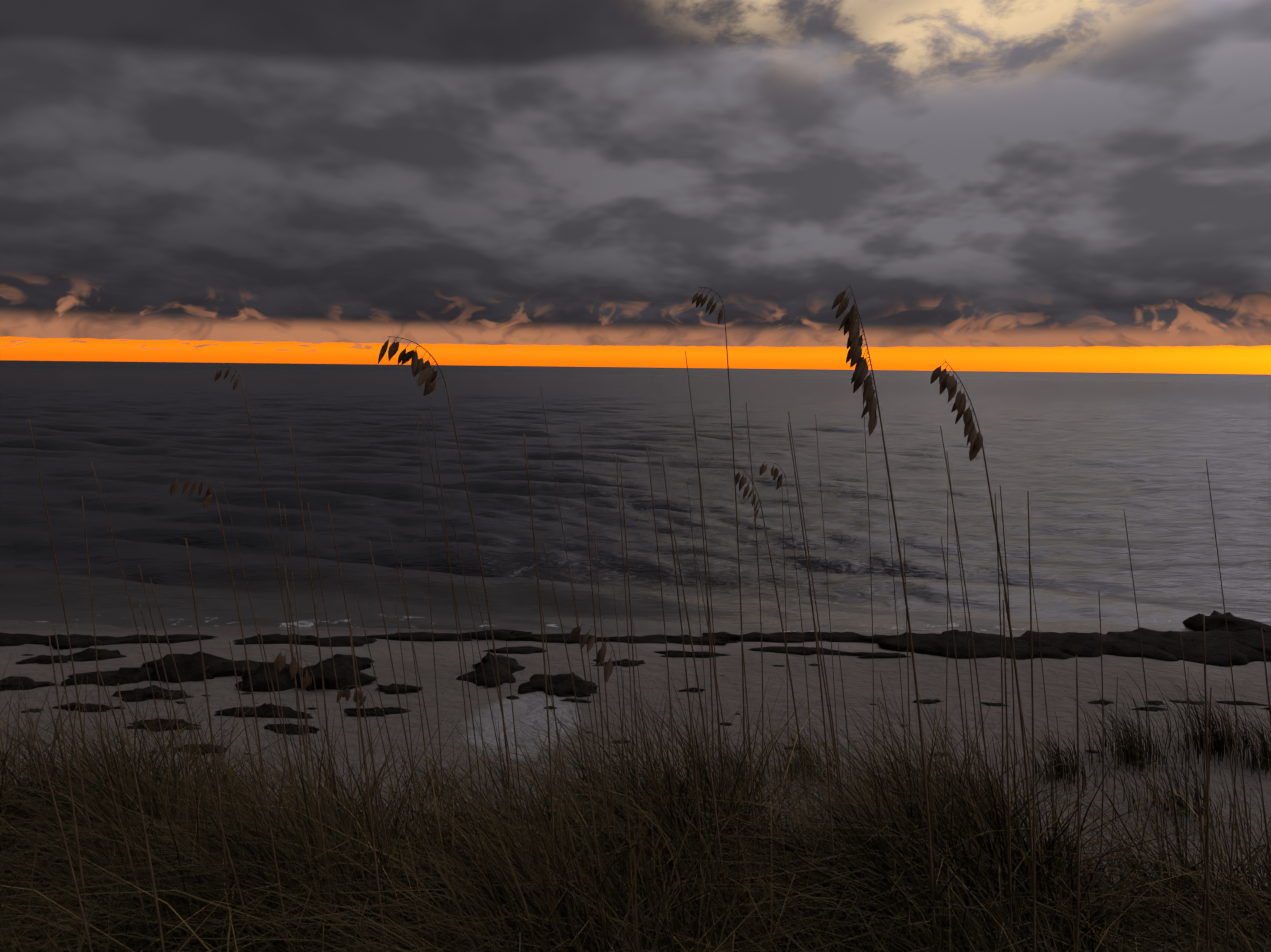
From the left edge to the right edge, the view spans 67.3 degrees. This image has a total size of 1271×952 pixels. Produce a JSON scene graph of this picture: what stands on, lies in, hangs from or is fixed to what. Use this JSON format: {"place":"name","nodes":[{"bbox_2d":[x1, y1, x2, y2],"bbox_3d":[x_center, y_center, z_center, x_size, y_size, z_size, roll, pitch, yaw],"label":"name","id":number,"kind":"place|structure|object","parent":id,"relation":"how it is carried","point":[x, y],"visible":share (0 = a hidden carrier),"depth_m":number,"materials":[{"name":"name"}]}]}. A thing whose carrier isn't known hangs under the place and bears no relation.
{"place":"outdoors","nodes":[
{"label":"outdoors","id":0,"kind":"place"},
{"bbox_2d":[0,360,1270,632],"bbox_3d":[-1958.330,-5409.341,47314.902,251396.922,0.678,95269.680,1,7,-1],"label":"sea","id":1,"kind":"structure","parent":0,"point":[1086,460],"depth_m":27.17,"materials":[{"name":"liquid"}]},
{"bbox_2d":[0,617,1270,930],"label":"ground","id":2,"kind":"structure","parent":0,"point":[860,677],"depth_m":8.95,"materials":[{"name":"grey sand"}]},
{"bbox_2d":[0,653,1270,951],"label":"dune grass","id":3,"kind":"structure","parent":2,"relation":"on","point":[882,901],"depth_m":2.51,"materials":[{"name":"brown plant"}]},
{"bbox_2d":[0,610,1270,777],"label":"wrack","id":4,"kind":"object","parent":2,"relation":"on","point":[1245,641],"visible":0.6,"depth_m":11.18,"materials":[{"name":"black plant"}]},
{"bbox_2d":[27,286,1270,951],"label":"sea oats","id":5,"kind":"object","parent":2,"relation":"on","point":[851,322],"visible":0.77,"depth_m":2.51,"materials":[{"name":"brown plant"}]},
{"bbox_2d":[0,0,1270,373],"label":"sky","id":6,"kind":"structure","parent":0,"point":[993,185],"materials":[{"name":"grey"}]}
]}

